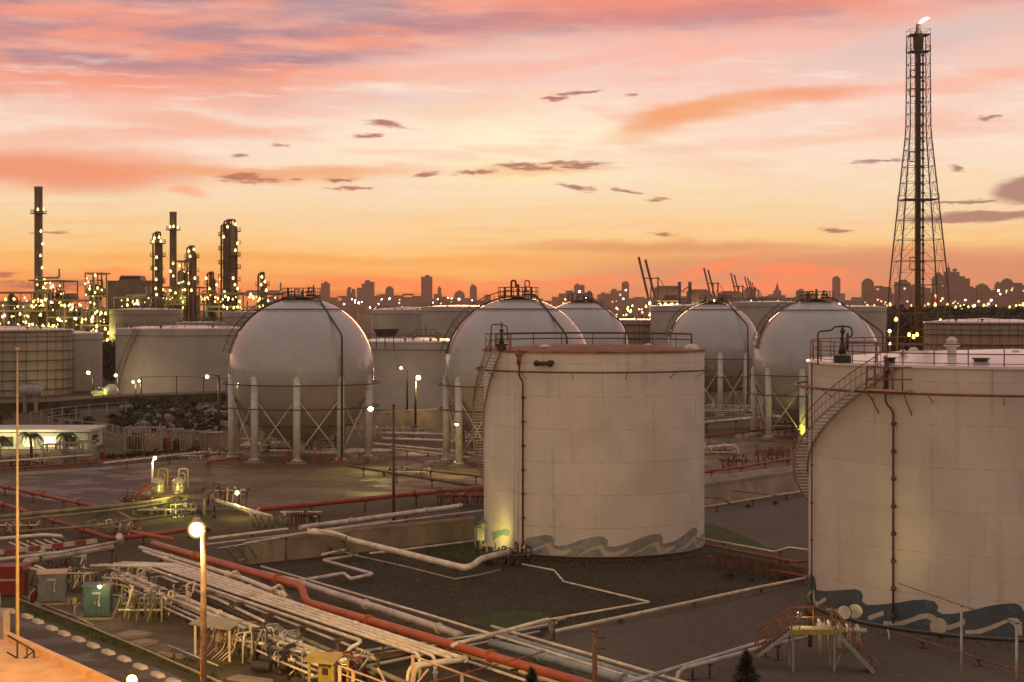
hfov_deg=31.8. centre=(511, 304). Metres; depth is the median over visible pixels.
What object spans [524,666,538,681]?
conifer
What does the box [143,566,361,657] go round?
pipe
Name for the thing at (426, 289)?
tower block
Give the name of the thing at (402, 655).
pipe
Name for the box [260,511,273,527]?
pipe
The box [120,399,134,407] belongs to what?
bush
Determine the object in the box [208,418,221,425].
bush
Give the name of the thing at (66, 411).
bush
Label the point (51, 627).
kerb block
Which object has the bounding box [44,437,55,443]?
window
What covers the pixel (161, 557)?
pipe
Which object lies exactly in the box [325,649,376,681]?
valve manifold
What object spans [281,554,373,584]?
pipe
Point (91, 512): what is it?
pipe
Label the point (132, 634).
cover slab
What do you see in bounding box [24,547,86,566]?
valve manifold
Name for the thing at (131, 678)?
street lamp
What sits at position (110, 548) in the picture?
pipe
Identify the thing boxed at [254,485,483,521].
pipe
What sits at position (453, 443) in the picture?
valve manifold
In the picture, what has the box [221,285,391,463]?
gas sphere
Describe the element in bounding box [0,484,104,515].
pipe
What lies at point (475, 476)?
pipe
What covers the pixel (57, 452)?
steel cage
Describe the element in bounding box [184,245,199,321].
distillation column
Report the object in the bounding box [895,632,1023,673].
pipe
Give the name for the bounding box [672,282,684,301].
slewing crane
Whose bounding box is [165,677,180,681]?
kerb block
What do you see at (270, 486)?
concrete apron
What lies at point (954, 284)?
tower block
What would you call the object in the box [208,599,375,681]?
pipe
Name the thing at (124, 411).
bush
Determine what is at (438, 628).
pipe
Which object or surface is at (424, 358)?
storage tank
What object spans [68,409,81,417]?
bush
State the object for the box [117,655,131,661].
kerb block
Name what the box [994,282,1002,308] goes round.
tower block
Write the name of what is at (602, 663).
pipe
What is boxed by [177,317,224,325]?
storage tank
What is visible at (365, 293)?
tower block
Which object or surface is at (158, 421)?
bush
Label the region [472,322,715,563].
storage tank
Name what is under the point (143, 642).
cover slab
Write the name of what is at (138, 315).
storage tank
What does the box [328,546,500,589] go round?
pipe
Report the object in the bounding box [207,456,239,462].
pipe
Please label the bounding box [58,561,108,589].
valve manifold
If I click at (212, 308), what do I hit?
process unit
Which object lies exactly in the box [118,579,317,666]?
pipe
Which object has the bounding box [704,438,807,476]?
gravel
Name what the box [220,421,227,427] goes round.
rubble heap
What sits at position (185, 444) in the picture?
steel cage
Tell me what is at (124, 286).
box building
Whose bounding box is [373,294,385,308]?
tower block
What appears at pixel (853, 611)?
tank valve set
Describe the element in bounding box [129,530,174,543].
pipe
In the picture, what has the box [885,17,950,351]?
flare tower
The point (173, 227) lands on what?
chimney
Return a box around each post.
[72,597,76,619]
[87,370,93,395]
[151,455,155,481]
[190,517,206,681]
[206,374,219,430]
[212,482,238,517]
[392,404,394,520]
[400,366,408,409]
[413,374,420,427]
[592,628,605,681]
[960,603,962,681]
[1015,621,1017,681]
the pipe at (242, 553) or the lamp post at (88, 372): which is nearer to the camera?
the pipe at (242, 553)
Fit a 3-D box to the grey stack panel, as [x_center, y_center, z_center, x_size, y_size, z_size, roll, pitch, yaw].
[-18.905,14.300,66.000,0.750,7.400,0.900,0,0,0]
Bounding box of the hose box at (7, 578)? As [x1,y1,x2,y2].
[0,562,30,595]
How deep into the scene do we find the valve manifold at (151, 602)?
102.29 m
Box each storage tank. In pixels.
[0,323,75,396]
[73,327,103,390]
[107,305,183,341]
[113,322,246,393]
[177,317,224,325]
[221,308,258,326]
[366,333,453,409]
[371,306,421,338]
[420,303,482,337]
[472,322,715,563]
[616,316,649,344]
[650,302,732,345]
[731,298,798,334]
[792,325,1023,648]
[842,303,886,351]
[922,315,1023,350]
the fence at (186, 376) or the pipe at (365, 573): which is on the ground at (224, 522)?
the fence at (186, 376)
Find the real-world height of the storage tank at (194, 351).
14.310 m
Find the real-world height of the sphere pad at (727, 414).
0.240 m
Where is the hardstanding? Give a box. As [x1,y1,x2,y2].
[0,470,235,509]
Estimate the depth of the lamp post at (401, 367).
299.89 m
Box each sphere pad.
[208,451,391,466]
[423,455,483,471]
[704,412,773,416]
[735,431,807,443]
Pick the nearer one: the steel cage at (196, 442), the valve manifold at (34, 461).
the valve manifold at (34, 461)
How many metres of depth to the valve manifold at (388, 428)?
239.53 m
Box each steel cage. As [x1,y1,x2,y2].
[42,443,64,464]
[55,442,83,462]
[74,440,96,460]
[124,426,149,450]
[142,426,165,450]
[157,428,183,450]
[171,429,194,450]
[184,430,208,449]
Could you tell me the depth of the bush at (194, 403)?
314.54 m
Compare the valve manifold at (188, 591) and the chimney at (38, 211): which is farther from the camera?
the chimney at (38, 211)
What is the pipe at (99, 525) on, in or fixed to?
on the ground at (224, 522)
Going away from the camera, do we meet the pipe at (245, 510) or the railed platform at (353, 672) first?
the railed platform at (353, 672)
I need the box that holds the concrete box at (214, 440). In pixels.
[198,431,223,449]
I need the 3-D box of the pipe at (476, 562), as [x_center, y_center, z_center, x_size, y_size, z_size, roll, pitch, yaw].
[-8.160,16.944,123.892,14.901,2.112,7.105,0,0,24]
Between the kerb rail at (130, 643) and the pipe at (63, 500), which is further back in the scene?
the pipe at (63, 500)
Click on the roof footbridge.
(425, 329)
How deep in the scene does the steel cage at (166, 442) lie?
221.98 m
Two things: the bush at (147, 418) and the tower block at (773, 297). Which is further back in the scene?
the tower block at (773, 297)
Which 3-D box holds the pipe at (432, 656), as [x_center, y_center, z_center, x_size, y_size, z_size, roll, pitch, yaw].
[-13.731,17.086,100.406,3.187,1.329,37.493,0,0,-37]
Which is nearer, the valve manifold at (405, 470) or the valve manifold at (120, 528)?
the valve manifold at (120, 528)
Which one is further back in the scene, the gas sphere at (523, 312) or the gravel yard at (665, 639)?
the gas sphere at (523, 312)
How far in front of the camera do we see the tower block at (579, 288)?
3400.00 m
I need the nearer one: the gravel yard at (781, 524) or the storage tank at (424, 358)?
the gravel yard at (781, 524)
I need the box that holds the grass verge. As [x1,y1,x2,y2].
[0,598,212,681]
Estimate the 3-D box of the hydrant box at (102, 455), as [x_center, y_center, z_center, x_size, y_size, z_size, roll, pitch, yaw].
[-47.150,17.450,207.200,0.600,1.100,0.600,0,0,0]
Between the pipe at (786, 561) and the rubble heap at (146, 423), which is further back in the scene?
the rubble heap at (146, 423)
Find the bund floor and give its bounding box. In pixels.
[244,542,807,634]
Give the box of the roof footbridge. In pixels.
[409,325,441,339]
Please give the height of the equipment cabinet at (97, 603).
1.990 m
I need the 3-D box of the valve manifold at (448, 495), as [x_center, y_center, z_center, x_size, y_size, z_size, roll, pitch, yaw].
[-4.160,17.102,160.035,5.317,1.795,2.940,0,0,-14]
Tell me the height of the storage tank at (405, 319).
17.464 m
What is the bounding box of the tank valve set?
[804,603,866,652]
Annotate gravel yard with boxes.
[540,581,1023,681]
[704,497,807,549]
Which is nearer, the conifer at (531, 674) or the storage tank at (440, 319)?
the conifer at (531, 674)
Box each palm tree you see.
[0,436,12,459]
[15,432,44,457]
[54,432,79,447]
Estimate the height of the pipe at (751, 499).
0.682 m
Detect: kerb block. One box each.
[21,613,33,618]
[31,618,44,623]
[45,625,57,630]
[57,630,70,636]
[71,636,85,641]
[86,642,100,648]
[101,648,115,654]
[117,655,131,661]
[132,663,147,669]
[150,671,164,677]
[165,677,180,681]
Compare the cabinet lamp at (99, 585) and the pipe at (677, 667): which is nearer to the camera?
the pipe at (677, 667)
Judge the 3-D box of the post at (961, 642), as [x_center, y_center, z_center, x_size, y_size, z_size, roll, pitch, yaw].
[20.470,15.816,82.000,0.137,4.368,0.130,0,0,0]
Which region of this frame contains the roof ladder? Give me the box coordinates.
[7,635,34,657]
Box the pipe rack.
[146,572,426,679]
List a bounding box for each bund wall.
[0,390,227,411]
[245,516,474,564]
[349,408,454,430]
[704,415,788,429]
[704,470,807,505]
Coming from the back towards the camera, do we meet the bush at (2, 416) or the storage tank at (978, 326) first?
the storage tank at (978, 326)
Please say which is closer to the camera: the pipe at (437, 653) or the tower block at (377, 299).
the pipe at (437, 653)
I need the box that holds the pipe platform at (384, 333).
[373,329,398,347]
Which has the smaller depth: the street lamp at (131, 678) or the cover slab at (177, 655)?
the street lamp at (131, 678)
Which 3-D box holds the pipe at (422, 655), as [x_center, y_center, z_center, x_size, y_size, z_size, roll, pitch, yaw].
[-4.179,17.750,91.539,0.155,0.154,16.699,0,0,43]
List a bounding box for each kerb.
[15,457,207,474]
[704,464,806,482]
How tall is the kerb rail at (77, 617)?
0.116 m
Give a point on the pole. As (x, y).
(17, 532)
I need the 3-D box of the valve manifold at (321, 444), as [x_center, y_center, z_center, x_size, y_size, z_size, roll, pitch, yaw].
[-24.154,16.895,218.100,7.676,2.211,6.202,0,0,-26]
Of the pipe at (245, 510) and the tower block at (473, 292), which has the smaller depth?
the pipe at (245, 510)
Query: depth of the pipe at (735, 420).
256.77 m
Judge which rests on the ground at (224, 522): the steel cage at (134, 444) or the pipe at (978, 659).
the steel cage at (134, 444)
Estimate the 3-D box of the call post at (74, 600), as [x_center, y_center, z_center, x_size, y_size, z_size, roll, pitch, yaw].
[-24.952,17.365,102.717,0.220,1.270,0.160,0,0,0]
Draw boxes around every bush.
[0,413,8,420]
[1,410,14,418]
[46,410,61,420]
[61,408,72,416]
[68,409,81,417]
[73,419,89,424]
[83,416,95,420]
[92,433,98,443]
[106,413,117,420]
[107,418,120,426]
[110,452,117,458]
[114,418,131,428]
[118,414,134,424]
[119,406,131,413]
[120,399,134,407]
[130,451,137,456]
[136,450,144,456]
[142,413,159,421]
[149,396,161,401]
[150,417,168,429]
[150,449,159,454]
[153,407,167,416]
[159,408,172,417]
[162,448,171,453]
[174,412,184,417]
[177,420,195,428]
[178,422,193,428]
[180,405,192,413]
[190,401,197,407]
[192,408,204,415]
[192,414,205,423]
[194,423,207,429]
[203,412,222,423]
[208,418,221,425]
[725,572,734,578]
[746,576,756,580]
[777,574,785,580]
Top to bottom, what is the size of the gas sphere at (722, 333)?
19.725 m
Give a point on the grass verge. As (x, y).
(10, 603)
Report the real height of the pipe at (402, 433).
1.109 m
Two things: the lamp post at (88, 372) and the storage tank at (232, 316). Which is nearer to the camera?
the lamp post at (88, 372)
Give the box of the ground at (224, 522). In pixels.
[0,312,807,681]
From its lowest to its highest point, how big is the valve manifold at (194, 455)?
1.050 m
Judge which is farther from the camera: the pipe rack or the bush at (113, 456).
the bush at (113, 456)
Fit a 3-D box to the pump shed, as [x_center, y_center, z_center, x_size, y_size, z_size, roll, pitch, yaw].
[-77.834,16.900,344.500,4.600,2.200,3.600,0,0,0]
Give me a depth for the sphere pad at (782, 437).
240.43 m
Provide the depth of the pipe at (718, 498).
157.92 m
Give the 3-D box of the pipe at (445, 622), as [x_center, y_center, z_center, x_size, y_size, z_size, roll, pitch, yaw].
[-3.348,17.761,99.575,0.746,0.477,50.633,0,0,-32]
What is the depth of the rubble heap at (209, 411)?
288.45 m
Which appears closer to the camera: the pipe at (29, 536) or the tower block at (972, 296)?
the pipe at (29, 536)
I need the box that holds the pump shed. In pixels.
[91,387,118,395]
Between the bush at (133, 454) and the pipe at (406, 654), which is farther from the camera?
the bush at (133, 454)
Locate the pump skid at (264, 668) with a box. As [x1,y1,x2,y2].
[242,643,295,680]
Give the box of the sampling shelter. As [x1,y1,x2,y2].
[183,615,256,666]
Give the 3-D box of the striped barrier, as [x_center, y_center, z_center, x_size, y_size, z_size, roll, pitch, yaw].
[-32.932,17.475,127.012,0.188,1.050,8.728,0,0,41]
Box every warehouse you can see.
[654,286,677,304]
[686,289,708,302]
[718,291,741,302]
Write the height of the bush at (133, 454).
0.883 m
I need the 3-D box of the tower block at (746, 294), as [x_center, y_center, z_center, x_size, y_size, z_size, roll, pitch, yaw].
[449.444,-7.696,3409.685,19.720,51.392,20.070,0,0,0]
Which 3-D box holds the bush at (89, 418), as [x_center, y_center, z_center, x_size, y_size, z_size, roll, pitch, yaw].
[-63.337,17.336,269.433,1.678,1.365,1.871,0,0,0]
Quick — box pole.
[15,347,19,635]
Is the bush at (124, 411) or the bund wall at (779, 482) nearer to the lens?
the bund wall at (779, 482)
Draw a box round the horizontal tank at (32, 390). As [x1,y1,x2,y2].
[19,383,41,412]
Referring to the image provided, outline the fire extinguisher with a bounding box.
[30,584,36,602]
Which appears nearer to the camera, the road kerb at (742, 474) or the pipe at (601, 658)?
the pipe at (601, 658)
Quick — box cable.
[898,583,1022,624]
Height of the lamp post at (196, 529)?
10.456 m
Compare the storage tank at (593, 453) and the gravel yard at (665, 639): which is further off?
the storage tank at (593, 453)
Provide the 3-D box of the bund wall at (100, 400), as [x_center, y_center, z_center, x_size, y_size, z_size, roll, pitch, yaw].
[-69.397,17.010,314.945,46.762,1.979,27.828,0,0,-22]
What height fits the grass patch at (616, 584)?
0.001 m
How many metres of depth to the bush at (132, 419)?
261.38 m
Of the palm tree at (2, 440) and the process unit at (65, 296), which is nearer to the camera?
the palm tree at (2, 440)
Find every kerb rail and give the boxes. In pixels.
[19,598,221,681]
[21,595,94,626]
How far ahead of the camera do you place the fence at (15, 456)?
200.04 m
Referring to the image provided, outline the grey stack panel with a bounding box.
[0,608,9,639]
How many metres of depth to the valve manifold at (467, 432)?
233.47 m
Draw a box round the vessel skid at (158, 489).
[124,468,212,514]
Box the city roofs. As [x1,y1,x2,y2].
[267,287,993,312]
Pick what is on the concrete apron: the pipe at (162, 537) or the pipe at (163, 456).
the pipe at (163, 456)
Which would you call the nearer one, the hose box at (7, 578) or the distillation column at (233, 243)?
the hose box at (7, 578)
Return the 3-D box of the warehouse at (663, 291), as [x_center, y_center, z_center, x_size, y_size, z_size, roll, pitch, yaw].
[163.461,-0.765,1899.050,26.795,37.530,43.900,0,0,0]
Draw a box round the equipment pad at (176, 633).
[13,589,386,681]
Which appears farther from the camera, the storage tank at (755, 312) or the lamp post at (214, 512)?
the storage tank at (755, 312)
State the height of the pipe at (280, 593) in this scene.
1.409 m
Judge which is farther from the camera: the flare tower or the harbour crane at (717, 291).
the harbour crane at (717, 291)
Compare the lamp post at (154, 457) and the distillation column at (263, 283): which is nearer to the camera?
the lamp post at (154, 457)
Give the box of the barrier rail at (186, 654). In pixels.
[167,645,217,677]
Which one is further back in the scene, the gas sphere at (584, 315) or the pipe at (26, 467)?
the gas sphere at (584, 315)
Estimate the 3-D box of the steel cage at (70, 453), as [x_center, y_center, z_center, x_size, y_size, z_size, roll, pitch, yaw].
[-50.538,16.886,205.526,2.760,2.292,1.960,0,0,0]
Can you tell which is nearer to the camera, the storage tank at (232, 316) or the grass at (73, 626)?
the grass at (73, 626)
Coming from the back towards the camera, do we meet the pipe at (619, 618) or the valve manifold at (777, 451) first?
the valve manifold at (777, 451)
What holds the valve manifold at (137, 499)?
on the hardstanding
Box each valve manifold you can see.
[0,517,40,533]
[7,456,44,465]
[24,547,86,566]
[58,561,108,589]
[87,519,140,534]
[101,567,158,591]
[111,584,168,621]
[119,490,164,505]
[137,497,201,517]
[143,581,196,615]
[159,451,207,459]
[203,446,227,455]
[205,485,249,504]
[222,626,278,662]
[240,436,292,454]
[248,623,303,653]
[258,641,315,676]
[278,509,321,524]
[286,435,336,448]
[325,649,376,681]
[373,425,430,439]
[382,465,430,475]
[436,486,483,507]
[450,423,480,442]
[451,430,482,455]
[480,541,531,565]
[704,403,757,416]
[704,443,739,455]
[719,454,748,467]
[751,444,790,462]
[772,415,798,434]
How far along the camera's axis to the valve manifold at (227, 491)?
161.85 m
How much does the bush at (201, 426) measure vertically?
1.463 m
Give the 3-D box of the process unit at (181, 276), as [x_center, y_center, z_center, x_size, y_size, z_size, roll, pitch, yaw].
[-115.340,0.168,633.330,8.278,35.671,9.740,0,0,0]
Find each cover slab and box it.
[112,630,152,639]
[130,638,158,646]
[156,651,190,658]
[227,674,272,681]
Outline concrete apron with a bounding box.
[105,448,483,512]
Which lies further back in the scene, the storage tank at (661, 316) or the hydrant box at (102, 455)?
the storage tank at (661, 316)
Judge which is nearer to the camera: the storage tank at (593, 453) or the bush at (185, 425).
the storage tank at (593, 453)
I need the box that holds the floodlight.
[797,612,802,622]
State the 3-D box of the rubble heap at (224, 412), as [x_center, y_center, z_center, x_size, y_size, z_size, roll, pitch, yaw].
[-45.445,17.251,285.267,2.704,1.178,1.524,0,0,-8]
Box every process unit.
[0,289,62,327]
[28,269,78,327]
[46,293,97,329]
[80,306,108,350]
[85,272,110,338]
[113,286,161,308]
[163,276,205,321]
[172,259,188,308]
[199,283,284,321]
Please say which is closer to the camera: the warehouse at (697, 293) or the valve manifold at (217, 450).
the valve manifold at (217, 450)
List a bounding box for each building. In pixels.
[0,425,105,448]
[0,632,119,681]
[107,276,154,336]
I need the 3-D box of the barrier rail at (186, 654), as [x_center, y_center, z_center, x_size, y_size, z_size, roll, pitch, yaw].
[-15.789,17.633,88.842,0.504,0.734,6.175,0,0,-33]
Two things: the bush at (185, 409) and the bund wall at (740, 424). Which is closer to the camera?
the bund wall at (740, 424)
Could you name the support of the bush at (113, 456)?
on the ground at (224, 522)
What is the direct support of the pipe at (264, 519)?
on the ground at (224, 522)
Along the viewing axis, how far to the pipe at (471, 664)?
86.74 m
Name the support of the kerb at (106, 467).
on the hardstanding
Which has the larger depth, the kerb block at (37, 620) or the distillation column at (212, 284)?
the distillation column at (212, 284)
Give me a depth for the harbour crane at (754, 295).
2299.58 m
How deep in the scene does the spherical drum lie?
339.00 m
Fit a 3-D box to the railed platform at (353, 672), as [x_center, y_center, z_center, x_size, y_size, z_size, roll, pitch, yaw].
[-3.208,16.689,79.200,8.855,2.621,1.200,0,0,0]
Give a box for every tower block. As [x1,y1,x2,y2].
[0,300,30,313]
[321,281,329,302]
[329,296,346,313]
[347,287,354,313]
[357,280,373,313]
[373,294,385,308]
[385,286,393,307]
[393,294,420,306]
[421,275,431,306]
[432,297,453,305]
[438,286,440,305]
[454,290,464,304]
[470,284,476,304]
[559,291,573,305]
[574,284,584,299]
[600,292,610,311]
[610,289,621,313]
[622,281,628,313]
[743,288,753,300]
[757,296,791,300]
[773,283,780,300]
[796,289,804,301]
[832,276,839,303]
[861,278,873,305]
[874,286,891,309]
[894,280,909,309]
[910,286,930,307]
[932,273,946,307]
[943,263,959,308]
[960,276,969,308]
[970,287,975,307]
[974,283,989,307]
[990,292,996,307]
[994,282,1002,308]
[1000,278,1013,308]
[1014,283,1023,308]
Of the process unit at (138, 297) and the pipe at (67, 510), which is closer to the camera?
the pipe at (67, 510)
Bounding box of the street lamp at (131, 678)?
[126,675,136,681]
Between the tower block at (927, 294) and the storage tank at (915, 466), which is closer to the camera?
the storage tank at (915, 466)
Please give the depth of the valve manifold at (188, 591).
104.65 m
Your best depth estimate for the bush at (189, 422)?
254.23 m
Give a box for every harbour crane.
[637,257,690,318]
[703,268,741,302]
[730,273,763,300]
[744,277,772,300]
[750,281,766,297]
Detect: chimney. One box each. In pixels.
[30,186,46,323]
[166,212,179,300]
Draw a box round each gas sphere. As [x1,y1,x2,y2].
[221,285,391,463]
[436,280,585,466]
[556,290,628,343]
[664,295,759,416]
[746,289,883,440]
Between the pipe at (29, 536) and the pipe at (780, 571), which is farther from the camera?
the pipe at (29, 536)
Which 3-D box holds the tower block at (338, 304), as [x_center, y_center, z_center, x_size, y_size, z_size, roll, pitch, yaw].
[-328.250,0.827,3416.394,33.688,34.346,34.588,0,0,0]
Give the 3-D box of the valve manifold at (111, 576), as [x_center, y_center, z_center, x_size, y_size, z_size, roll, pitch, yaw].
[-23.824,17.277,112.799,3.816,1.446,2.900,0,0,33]
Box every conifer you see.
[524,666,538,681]
[731,648,761,681]
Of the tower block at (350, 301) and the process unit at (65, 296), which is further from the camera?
the tower block at (350, 301)
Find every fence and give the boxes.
[0,453,36,467]
[30,402,126,424]
[48,417,130,443]
[141,376,226,406]
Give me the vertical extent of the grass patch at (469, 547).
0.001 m
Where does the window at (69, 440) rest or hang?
in the building at (48, 433)
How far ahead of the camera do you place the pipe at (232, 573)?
110.76 m
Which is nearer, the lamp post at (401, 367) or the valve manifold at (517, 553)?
the valve manifold at (517, 553)
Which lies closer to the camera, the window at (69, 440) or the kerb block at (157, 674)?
the kerb block at (157, 674)
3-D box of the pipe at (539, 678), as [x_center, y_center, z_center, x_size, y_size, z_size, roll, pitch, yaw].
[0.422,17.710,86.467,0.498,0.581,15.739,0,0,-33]
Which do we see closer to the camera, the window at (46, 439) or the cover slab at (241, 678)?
the cover slab at (241, 678)
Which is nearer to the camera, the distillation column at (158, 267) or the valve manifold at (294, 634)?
the valve manifold at (294, 634)
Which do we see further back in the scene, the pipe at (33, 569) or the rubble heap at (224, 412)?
the rubble heap at (224, 412)
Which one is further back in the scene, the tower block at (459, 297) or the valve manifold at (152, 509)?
the tower block at (459, 297)
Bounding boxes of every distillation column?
[150,231,165,307]
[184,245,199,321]
[204,271,218,320]
[218,223,230,320]
[222,219,240,308]
[255,272,269,308]
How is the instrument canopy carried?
on the equipment pad at (176, 633)
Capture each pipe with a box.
[0,451,216,471]
[0,454,91,466]
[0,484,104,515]
[0,496,183,532]
[0,500,187,532]
[0,501,210,540]
[0,533,66,551]
[0,540,118,585]
[19,512,191,541]
[22,533,123,569]
[28,567,37,585]
[30,565,70,585]
[90,564,421,678]
[103,503,144,520]
[104,451,209,468]
[104,567,345,667]
[113,562,452,680]
[113,572,336,666]
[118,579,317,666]
[121,561,467,681]
[121,584,317,678]
[124,579,314,674]
[124,589,314,681]
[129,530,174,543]
[131,564,437,681]
[133,567,265,623]
[138,545,291,611]
[142,550,264,606]
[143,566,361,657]
[150,540,591,681]
[153,568,370,654]
[206,519,391,544]
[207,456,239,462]
[208,528,290,539]
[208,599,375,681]
[212,594,408,681]
[215,498,255,525]
[217,546,244,561]
[226,545,247,559]
[228,570,243,582]
[232,503,267,527]
[237,505,261,526]
[237,544,257,557]
[243,510,483,562]
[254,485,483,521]
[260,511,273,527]
[260,565,650,681]
[262,570,465,636]
[265,591,409,660]
[270,449,378,455]
[271,584,285,593]
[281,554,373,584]
[292,622,557,668]
[296,626,548,674]
[298,503,462,529]
[298,617,566,661]
[305,630,539,679]
[307,528,511,577]
[312,528,348,555]
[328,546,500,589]
[347,465,475,493]
[369,540,476,553]
[373,442,474,455]
[382,432,476,437]
[382,437,478,445]
[391,447,470,458]
[408,468,480,484]
[430,651,543,681]
[437,645,559,681]
[451,577,807,659]
[467,660,525,681]
[487,639,643,681]
[490,625,687,681]
[499,633,664,681]
[521,563,649,618]
[624,635,803,681]
[675,635,812,678]
[697,537,807,563]
[704,415,782,432]
[704,426,807,442]
[704,444,735,449]
[704,454,807,475]
[704,491,806,511]
[704,496,730,503]
[704,543,807,564]
[706,555,807,579]
[730,490,782,495]
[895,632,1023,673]
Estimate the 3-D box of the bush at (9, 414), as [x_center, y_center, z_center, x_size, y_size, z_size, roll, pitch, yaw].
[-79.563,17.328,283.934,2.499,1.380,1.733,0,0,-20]
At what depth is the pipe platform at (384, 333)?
299.92 m
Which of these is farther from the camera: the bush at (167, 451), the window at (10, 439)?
the window at (10, 439)
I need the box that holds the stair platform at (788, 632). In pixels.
[755,606,875,673]
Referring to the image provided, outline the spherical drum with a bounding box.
[104,384,118,394]
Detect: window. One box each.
[3,437,12,445]
[23,437,33,445]
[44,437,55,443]
[68,437,76,445]
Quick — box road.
[10,613,189,681]
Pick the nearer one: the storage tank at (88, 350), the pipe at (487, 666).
the pipe at (487, 666)
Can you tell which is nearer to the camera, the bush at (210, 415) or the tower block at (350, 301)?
the bush at (210, 415)
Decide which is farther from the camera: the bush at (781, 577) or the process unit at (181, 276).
the process unit at (181, 276)
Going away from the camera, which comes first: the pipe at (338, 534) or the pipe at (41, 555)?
the pipe at (41, 555)
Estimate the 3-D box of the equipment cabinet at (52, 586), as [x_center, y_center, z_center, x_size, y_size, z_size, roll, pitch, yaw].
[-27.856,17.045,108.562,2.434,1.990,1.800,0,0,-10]
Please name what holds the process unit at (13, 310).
on the ground at (224, 522)
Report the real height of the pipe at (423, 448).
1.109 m
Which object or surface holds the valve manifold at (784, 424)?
on the ground at (224, 522)
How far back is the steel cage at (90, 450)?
207.04 m
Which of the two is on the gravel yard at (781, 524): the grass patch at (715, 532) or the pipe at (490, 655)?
the grass patch at (715, 532)
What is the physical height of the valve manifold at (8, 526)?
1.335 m
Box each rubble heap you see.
[119,404,132,410]
[131,428,144,433]
[143,421,156,425]
[154,413,171,420]
[163,422,175,427]
[196,404,207,410]
[204,408,216,415]
[220,410,227,414]
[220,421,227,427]
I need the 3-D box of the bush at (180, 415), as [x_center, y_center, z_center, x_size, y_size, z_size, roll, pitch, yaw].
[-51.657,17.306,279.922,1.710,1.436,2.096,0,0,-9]
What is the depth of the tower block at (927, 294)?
2600.00 m
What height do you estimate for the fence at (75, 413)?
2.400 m
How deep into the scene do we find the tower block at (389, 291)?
3400.00 m
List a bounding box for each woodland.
[102,339,114,381]
[887,304,1023,351]
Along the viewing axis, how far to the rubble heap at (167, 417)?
274.52 m
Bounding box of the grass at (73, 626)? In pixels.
[26,540,807,681]
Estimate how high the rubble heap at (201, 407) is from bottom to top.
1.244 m
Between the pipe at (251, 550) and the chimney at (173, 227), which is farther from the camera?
the chimney at (173, 227)
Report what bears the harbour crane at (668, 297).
on the ground at (224, 522)
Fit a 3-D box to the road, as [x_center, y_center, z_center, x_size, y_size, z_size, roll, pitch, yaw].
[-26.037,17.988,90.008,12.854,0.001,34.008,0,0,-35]
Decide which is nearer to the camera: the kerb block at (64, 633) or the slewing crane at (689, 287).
the kerb block at (64, 633)
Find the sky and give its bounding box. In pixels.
[0,0,1023,311]
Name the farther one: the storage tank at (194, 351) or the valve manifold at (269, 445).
the storage tank at (194, 351)
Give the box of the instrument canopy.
[302,651,353,681]
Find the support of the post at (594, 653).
on the ground at (224, 522)
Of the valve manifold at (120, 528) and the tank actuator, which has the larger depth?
the valve manifold at (120, 528)
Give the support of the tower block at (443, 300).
on the ground at (224, 522)
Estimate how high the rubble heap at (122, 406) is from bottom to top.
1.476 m
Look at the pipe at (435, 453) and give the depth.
208.40 m
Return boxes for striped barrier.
[0,539,96,561]
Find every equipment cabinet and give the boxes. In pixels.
[29,568,71,605]
[73,581,117,619]
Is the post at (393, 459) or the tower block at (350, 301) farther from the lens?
the tower block at (350, 301)
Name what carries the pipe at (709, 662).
on the gravel yard at (665, 639)
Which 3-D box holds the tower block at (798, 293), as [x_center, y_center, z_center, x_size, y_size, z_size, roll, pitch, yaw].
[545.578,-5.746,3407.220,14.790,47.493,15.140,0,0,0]
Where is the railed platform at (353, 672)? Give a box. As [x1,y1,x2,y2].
[338,655,486,681]
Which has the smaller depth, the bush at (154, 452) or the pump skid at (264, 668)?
the pump skid at (264, 668)
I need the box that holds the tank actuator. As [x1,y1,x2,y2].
[474,517,486,553]
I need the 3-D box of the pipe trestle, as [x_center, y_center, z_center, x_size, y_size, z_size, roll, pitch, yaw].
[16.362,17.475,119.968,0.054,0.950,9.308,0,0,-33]
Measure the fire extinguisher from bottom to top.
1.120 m
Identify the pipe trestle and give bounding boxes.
[713,552,804,582]
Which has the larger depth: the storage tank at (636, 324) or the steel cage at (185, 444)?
the storage tank at (636, 324)
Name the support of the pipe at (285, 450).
on the concrete apron
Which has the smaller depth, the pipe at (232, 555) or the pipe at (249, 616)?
the pipe at (249, 616)
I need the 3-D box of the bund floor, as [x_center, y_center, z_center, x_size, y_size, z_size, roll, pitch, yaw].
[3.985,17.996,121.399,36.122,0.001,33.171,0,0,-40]
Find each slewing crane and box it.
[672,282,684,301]
[683,282,694,301]
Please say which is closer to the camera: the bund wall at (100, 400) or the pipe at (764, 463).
the pipe at (764, 463)
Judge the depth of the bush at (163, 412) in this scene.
280.29 m
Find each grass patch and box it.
[428,543,496,563]
[457,611,551,630]
[503,570,728,599]
[704,524,768,548]
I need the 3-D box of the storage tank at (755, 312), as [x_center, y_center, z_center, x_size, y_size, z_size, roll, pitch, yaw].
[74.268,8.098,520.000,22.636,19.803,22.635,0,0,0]
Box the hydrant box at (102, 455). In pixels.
[99,451,105,459]
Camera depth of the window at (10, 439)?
223.93 m
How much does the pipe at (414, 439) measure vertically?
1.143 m
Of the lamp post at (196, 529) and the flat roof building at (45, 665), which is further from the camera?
the lamp post at (196, 529)

